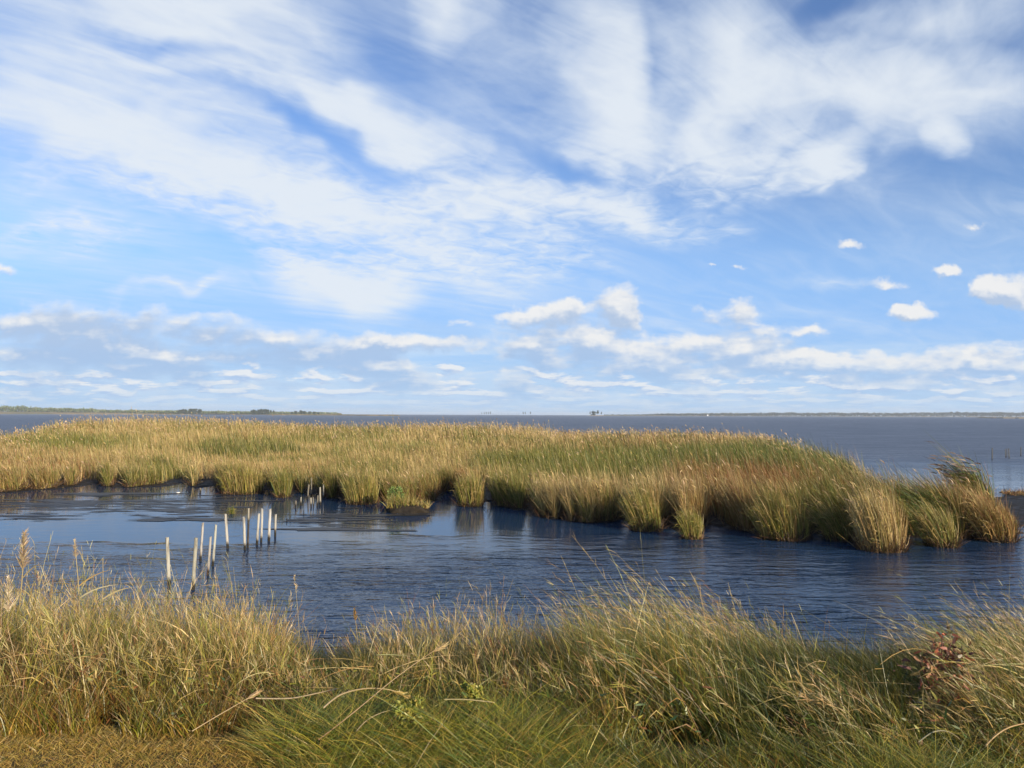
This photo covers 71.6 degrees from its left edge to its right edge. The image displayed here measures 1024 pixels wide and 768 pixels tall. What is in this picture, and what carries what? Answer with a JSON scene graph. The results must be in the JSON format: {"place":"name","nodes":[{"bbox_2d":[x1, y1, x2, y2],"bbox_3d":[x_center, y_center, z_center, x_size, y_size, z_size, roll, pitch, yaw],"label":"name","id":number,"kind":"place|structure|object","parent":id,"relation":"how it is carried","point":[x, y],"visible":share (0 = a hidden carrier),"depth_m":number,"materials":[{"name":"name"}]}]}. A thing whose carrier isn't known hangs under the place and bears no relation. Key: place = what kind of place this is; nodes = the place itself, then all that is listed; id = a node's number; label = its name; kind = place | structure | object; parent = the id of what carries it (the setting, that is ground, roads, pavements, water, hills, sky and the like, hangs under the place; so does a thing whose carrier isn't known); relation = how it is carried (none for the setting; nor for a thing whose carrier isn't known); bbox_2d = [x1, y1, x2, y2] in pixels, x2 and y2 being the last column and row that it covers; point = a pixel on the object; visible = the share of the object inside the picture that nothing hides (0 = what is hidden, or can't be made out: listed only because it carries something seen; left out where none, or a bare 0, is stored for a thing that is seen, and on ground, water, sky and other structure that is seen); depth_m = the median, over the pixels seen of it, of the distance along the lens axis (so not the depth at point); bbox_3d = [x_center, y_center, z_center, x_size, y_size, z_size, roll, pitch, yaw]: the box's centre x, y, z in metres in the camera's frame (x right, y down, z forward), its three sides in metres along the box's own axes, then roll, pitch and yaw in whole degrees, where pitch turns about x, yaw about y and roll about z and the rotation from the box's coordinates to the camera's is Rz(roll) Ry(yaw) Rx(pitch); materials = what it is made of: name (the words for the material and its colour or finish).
{"place":"outdoors","nodes":[
{"label":"outdoors","id":0,"kind":"place"},
{"bbox_2d":[0,412,340,414],"bbox_3d":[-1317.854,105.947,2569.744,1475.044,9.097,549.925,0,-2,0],"label":"shore","id":1,"kind":"structure","parent":0,"point":[116,413],"depth_m":2512.37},
{"bbox_2d":[0,405,338,413],"bbox_3d":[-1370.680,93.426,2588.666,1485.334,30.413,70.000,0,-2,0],"label":"woods","id":2,"kind":"object","parent":1,"relation":"on","point":[21,408],"visible":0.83,"depth_m":2565.18,"materials":[{"name":"green plant"}]},
{"bbox_2d":[268,414,399,415],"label":"spit","id":3,"kind":"structure","parent":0,"point":[335,414],"depth_m":1936.63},
{"bbox_2d":[0,438,1022,541],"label":"marsh ground","id":4,"kind":"structure","parent":0,"point":[714,522],"depth_m":35.98,"materials":[{"name":"brown soil"}]},
{"bbox_2d":[212,454,268,494],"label":"reed clump","id":5,"kind":"object","parent":4,"relation":"on","point":[248,483],"visible":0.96,"depth_m":35.34,"materials":[{"name":"yellow plant"}]},
{"bbox_2d":[339,467,381,504],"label":"reed clump","id":6,"kind":"object","parent":4,"relation":"on","point":[363,492],"visible":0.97,"depth_m":31.48,"materials":[{"name":"yellow plant"}]},
{"bbox_2d":[450,461,486,506],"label":"reed clump","id":7,"kind":"object","parent":4,"relation":"on","point":[468,494],"visible":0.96,"depth_m":30.83,"materials":[{"name":"plant"}]},
{"bbox_2d":[0,407,1023,541],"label":"marsh reeds","id":8,"kind":"object","parent":4,"relation":"on","point":[702,475],"visible":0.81,"depth_m":42.39,"materials":[{"name":"yellow plant"}]},
{"bbox_2d":[614,477,669,531],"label":"reed clump","id":9,"kind":"object","parent":4,"relation":"on","point":[639,514],"visible":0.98,"depth_m":24.47,"materials":[{"name":"green plant"}]},
{"bbox_2d":[739,479,815,541],"bbox_3d":[8.769,4.121,23.260,2.527,2.068,2.421,2,-3,-41],"label":"reed clump","id":10,"kind":"object","parent":4,"relation":"on","point":[788,524],"visible":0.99,"depth_m":22.83,"materials":[{"name":"green plant"}]},
{"bbox_2d":[801,490,857,541],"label":"reed clump","id":11,"kind":"object","parent":4,"relation":"on","point":[830,524],"visible":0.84,"depth_m":22.73,"materials":[{"name":"green plant"}]},
{"bbox_2d":[835,473,920,553],"bbox_3d":[10.899,3.781,21.299,2.315,2.534,2.100,0,-2,0],"label":"reed clump","id":12,"kind":"object","parent":4,"relation":"on","point":[879,527],"visible":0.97,"depth_m":20.94,"materials":[{"name":"beige plant"}]},
{"bbox_2d":[848,471,920,534],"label":"tall reed","id":13,"kind":"object","parent":4,"relation":"on","point":[910,524],"visible":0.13,"depth_m":23.64,"materials":[{"name":"green plant"}]},
{"bbox_2d":[878,464,970,534],"bbox_3d":[13.764,3.889,23.883,3.239,2.490,1.725,0,-2,0],"label":"tall reed","id":14,"kind":"object","parent":4,"relation":"on","point":[915,501],"visible":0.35,"depth_m":23.66,"materials":[{"name":"green plant"}]},
{"bbox_2d":[954,483,1023,542],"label":"reed clump","id":15,"kind":"object","parent":4,"relation":"on","point":[1007,527],"visible":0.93,"depth_m":22.60,"materials":[{"name":"plant"}]},
{"bbox_2d":[0,622,1023,767],"bbox_3d":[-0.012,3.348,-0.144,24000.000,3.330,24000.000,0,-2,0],"label":"ground","id":16,"kind":"structure","parent":0,"point":[12,763],"depth_m":3.55,"materials":[{"name":"green plant"}]},
{"bbox_2d":[0,575,29,645],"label":"reed stalk","id":17,"kind":"object","parent":16,"relation":"on","point":[7,606],"visible":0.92,"depth_m":5.92,"materials":[{"name":"beige plant"}]},
{"bbox_2d":[5,527,45,642],"bbox_3d":[-4.458,2.080,6.506,0.486,1.526,0.147,-1,-3,23],"label":"reed stalk","id":18,"kind":"object","parent":16,"relation":"on","point":[22,557],"visible":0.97,"depth_m":6.53,"materials":[{"name":"beige plant"}]},
{"bbox_2d":[37,571,59,636],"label":"reed stalk","id":19,"kind":"object","parent":16,"relation":"on","point":[38,576],"visible":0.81,"depth_m":6.82,"materials":[{"name":"beige plant"}]},
{"bbox_2d":[73,538,131,630],"bbox_3d":[-3.909,2.197,6.720,0.532,1.475,0.187,0,-2,0],"label":"reed stalk","id":20,"kind":"object","parent":16,"relation":"on","point":[75,549],"visible":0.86,"depth_m":6.73,"materials":[{"name":"beige plant"}]},
{"bbox_2d":[99,573,131,642],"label":"reed stalk","id":21,"kind":"object","parent":16,"relation":"on","point":[107,596],"visible":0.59,"depth_m":6.81,"materials":[{"name":"beige plant"}]},
{"bbox_2d":[192,688,262,730],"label":"fallen stalk","id":22,"kind":"object","parent":16,"relation":"on","point":[255,694],"visible":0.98,"depth_m":3.69,"materials":[{"name":"beige plant"}]},
{"bbox_2d":[293,575,300,651],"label":"grass stalk","id":23,"kind":"object","parent":16,"relation":"on","point":[296,598],"depth_m":6.22,"materials":[{"name":"beige plant"}]},
{"bbox_2d":[256,688,337,698],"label":"fallen stalk","id":24,"kind":"object","parent":16,"relation":"on","point":[299,696],"visible":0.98,"depth_m":3.75,"materials":[{"name":"beige plant"}]},
{"bbox_2d":[353,608,358,654],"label":"grass stalk","id":25,"kind":"object","parent":16,"relation":"on","point":[354,614],"depth_m":6.12,"materials":[{"name":"beige plant"}]},
{"bbox_2d":[323,688,413,707],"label":"fallen stalk","id":26,"kind":"object","parent":16,"relation":"on","point":[401,693],"visible":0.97,"depth_m":3.65,"materials":[{"name":"beige plant"}]},
{"bbox_2d":[356,709,391,731],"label":"fallen stalk","id":27,"kind":"object","parent":16,"relation":"on","point":[370,718],"visible":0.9,"depth_m":3.55,"materials":[{"name":"beige plant"}]},
{"bbox_2d":[318,641,448,739],"bbox_3d":[-0.616,1.550,3.634,0.784,0.318,0.070,3,-3,-44],"label":"fallen stalk","id":28,"kind":"object","parent":16,"relation":"on","point":[444,645],"visible":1,"depth_m":3.64,"materials":[{"name":"beige plant"}]},
{"bbox_2d":[391,694,426,738],"bbox_3d":[-0.523,1.728,3.642,0.200,0.262,0.221,0,-2,0],"label":"goldenrod","id":29,"kind":"object","parent":16,"relation":"on","point":[402,708],"visible":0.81,"depth_m":3.60,"materials":[{"name":"green plant"}]},
{"bbox_2d":[444,699,494,702],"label":"fallen stalk","id":30,"kind":"object","parent":16,"relation":"on","point":[468,699],"visible":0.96,"depth_m":3.65,"materials":[{"name":"beige plant"}]},
{"bbox_2d":[450,682,490,729],"bbox_3d":[-0.216,1.745,3.770,0.167,0.329,0.205,-2,-3,43],"label":"goldenrod","id":31,"kind":"object","parent":16,"relation":"on","point":[470,690],"visible":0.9,"depth_m":3.77,"materials":[{"name":"green plant"}]},
{"bbox_2d":[0,525,1023,767],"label":"tall grass","id":32,"kind":"structure","parent":16,"relation":"on","point":[55,676],"depth_m":4.43,"materials":[{"name":"beige plant"}]},
{"bbox_2d":[919,730,963,744],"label":"fallen stalk","id":33,"kind":"object","parent":32,"relation":"on","point":[921,739],"visible":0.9,"depth_m":3.35,"materials":[{"name":"beige plant"}]},
{"bbox_2d":[791,613,830,664],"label":"grass stalk","id":34,"kind":"object","parent":16,"relation":"on","point":[801,638],"depth_m":5.52,"materials":[{"name":"beige plant"}]},
{"bbox_2d":[898,632,986,715],"bbox_3d":[2.505,1.752,4.144,0.418,0.615,0.392,-2,-3,41],"label":"red shrub","id":35,"kind":"object","parent":16,"relation":"on","point":[959,655],"visible":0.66,"depth_m":4.12,"materials":[{"name":"leaves"},{"name":"wood"}]},
{"bbox_2d":[946,620,952,643],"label":"grass stalk","id":36,"kind":"object","parent":16,"relation":"on","point":[948,627],"depth_m":5.92,"materials":[{"name":"plant"}]},
{"bbox_2d":[984,723,1023,745],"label":"fallen stalk","id":37,"kind":"object","parent":16,"relation":"on","point":[997,734],"visible":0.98,"depth_m":3.35,"materials":[{"name":"beige plant"}]},
{"bbox_2d":[0,414,1023,661],"bbox_3d":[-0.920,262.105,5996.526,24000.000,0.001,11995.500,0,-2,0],"label":"water","id":38,"kind":"structure","parent":0,"point":[452,546],"depth_m":19.95,"materials":[{"name":"blue liquid"}]},
{"bbox_2d":[165,537,170,585],"bbox_3d":[-7.979,4.376,16.510,0.185,1.620,0.074,0,-2,0],"label":"wooden post","id":39,"kind":"object","parent":38,"relation":"in","point":[168,559],"visible":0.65,"depth_m":16.50,"materials":[{"name":"grey wood"}]},
{"bbox_2d":[191,537,197,589],"bbox_3d":[-7.226,4.335,16.135,0.142,1.676,0.075,0,-2,0],"label":"wooden post","id":40,"kind":"object","parent":38,"relation":"in","point":[194,564],"visible":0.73,"depth_m":16.12,"materials":[{"name":"grey wood"}]},
{"bbox_2d":[199,522,203,560],"bbox_3d":[-8.435,4.527,19.264,0.128,1.552,0.071,0,-2,0],"label":"wooden post","id":41,"kind":"object","parent":38,"relation":"in","point":[201,542],"visible":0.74,"depth_m":19.25,"materials":[{"name":"grey wood"}]},
{"bbox_2d":[207,536,211,575],"bbox_3d":[-7.512,4.503,17.563,0.139,1.460,0.070,0,-2,0],"label":"wooden post","id":42,"kind":"object","parent":38,"relation":"in","point":[209,552],"visible":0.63,"depth_m":17.55,"materials":[{"name":"grey wood"}]},
{"bbox_2d":[211,524,216,566],"bbox_3d":[-7.830,4.482,18.626,0.157,1.592,0.080,0,-2,0],"label":"wooden post","id":43,"kind":"object","parent":38,"relation":"in","point":[214,547],"visible":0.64,"depth_m":18.61,"materials":[{"name":"grey wood"}]},
{"bbox_2d":[0,492,432,530],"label":"floating weed","id":44,"kind":"object","parent":38,"relation":"on","point":[172,507],"visible":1,"depth_m":29.43,"materials":[{"name":"brown plant"}]},
{"bbox_2d":[224,514,228,548],"bbox_3d":[-8.470,4.626,21.108,0.186,1.513,0.081,0,-2,0],"label":"wooden post","id":45,"kind":"object","parent":38,"relation":"in","point":[226,533],"visible":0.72,"depth_m":21.09,"materials":[{"name":"grey wood"}]},
{"bbox_2d":[228,506,234,513],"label":"water tuft","id":46,"kind":"object","parent":38,"relation":"in","point":[231,511],"visible":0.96,"depth_m":28.34,"materials":[{"name":"green plant"}]},
{"bbox_2d":[242,517,245,549],"bbox_3d":[-7.850,4.642,20.876,0.178,1.464,0.082,0,-2,0],"label":"wooden post","id":47,"kind":"object","parent":38,"relation":"in","point":[244,536],"visible":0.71,"depth_m":20.86,"materials":[{"name":"grey wood"}]},
{"bbox_2d":[247,508,249,547],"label":"wooden post","id":48,"kind":"object","parent":38,"relation":"in","point":[248,528],"visible":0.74,"depth_m":21.18,"materials":[{"name":"wood"}]},
{"bbox_2d":[256,513,259,544],"bbox_3d":[-7.789,4.683,21.699,0.151,1.455,0.085,0,-2,0],"label":"wooden post","id":49,"kind":"object","parent":38,"relation":"in","point":[257,533],"visible":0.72,"depth_m":21.69,"materials":[{"name":"grey wood"}]},
{"bbox_2d":[260,508,262,541],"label":"wooden post","id":50,"kind":"object","parent":38,"relation":"in","point":[261,533],"visible":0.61,"depth_m":22.12,"materials":[{"name":"grey wood"}]},
{"bbox_2d":[267,509,270,540],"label":"wooden post","id":51,"kind":"object","parent":38,"relation":"in","point":[269,525],"visible":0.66,"depth_m":22.30,"materials":[{"name":"grey wood"}]},
{"bbox_2d":[274,514,276,536],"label":"wooden post","id":52,"kind":"object","parent":38,"relation":"in","point":[275,521],"visible":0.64,"depth_m":23.14,"materials":[{"name":"grey wood"}]},
{"bbox_2d":[268,461,293,497],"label":"reed clump","id":53,"kind":"object","parent":38,"relation":"in","point":[282,488],"visible":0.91,"depth_m":34.00,"materials":[{"name":"plant"}]},
{"bbox_2d":[319,487,320,504],"bbox_3d":[-8.382,5.162,31.097,0.144,1.301,0.072,0,-2,0],"label":"wooden stake","id":54,"kind":"object","parent":38,"relation":"in","point":[319,495],"visible":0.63,"depth_m":31.08,"materials":[{"name":"grey wood"}]},
{"bbox_2d":[383,488,433,513],"bbox_3d":[-4.295,4.771,28.953,2.234,1.200,1.360,0,-2,0],"label":"hummock","id":55,"kind":"object","parent":38,"relation":"in","point":[402,506],"visible":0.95,"depth_m":28.68,"materials":[{"name":"green plant"}]},
{"bbox_2d":[387,486,404,500],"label":"shrub","id":56,"kind":"object","parent":55,"relation":"on","point":[398,488],"visible":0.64,"depth_m":29.51,"materials":[{"name":"green plant"}]},
{"bbox_2d":[671,506,706,540],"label":"reed clump","id":57,"kind":"object","parent":38,"relation":"in","point":[692,528],"visible":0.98,"depth_m":22.89,"materials":[{"name":"green plant"}]},
{"bbox_2d":[897,492,972,548],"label":"reed clump","id":58,"kind":"object","parent":38,"relation":"in","point":[938,530],"visible":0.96,"depth_m":21.68,"materials":[{"name":"green plant"}]},
{"bbox_2d":[923,431,993,501],"bbox_3d":[17.546,3.569,28.019,3.008,3.510,2.115,0,-2,0],"label":"tall reed","id":59,"kind":"object","parent":38,"relation":"in","point":[960,475],"visible":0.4,"depth_m":27.87,"materials":[{"name":"green plant"}]},
{"bbox_2d":[0,0,1023,416],"label":"sky","id":60,"kind":"structure","parent":0,"point":[427,207],"materials":[{"name":"blue"}]},
{"bbox_2d":[602,415,946,416],"bbox_3d":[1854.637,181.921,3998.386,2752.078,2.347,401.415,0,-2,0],"label":"shore","id":61,"kind":"structure","parent":0,"point":[858,416],"depth_m":3926.85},
{"bbox_2d":[604,411,1023,416],"bbox_3d":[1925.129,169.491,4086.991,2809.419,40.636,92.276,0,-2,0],"label":"woods","id":62,"kind":"object","parent":61,"relation":"on","point":[984,414],"visible":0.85,"depth_m":4062.67,"materials":[{"name":"plant"}]},
{"bbox_2d":[978,417,1023,417],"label":"spit","id":63,"kind":"structure","parent":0,"point":[999,417],"depth_m":1462.87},
{"bbox_2d":[994,494,1023,525],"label":"mud flat","id":64,"kind":"structure","parent":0,"point":[1016,503],"depth_m":31.75,"materials":[{"name":"brown soil"}]},
{"bbox_2d":[994,486,1023,495],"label":"wrack line","id":65,"kind":"object","parent":64,"relation":"on","point":[1017,492],"visible":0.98,"depth_m":35.99,"materials":[{"name":"brown plant"}]}
]}

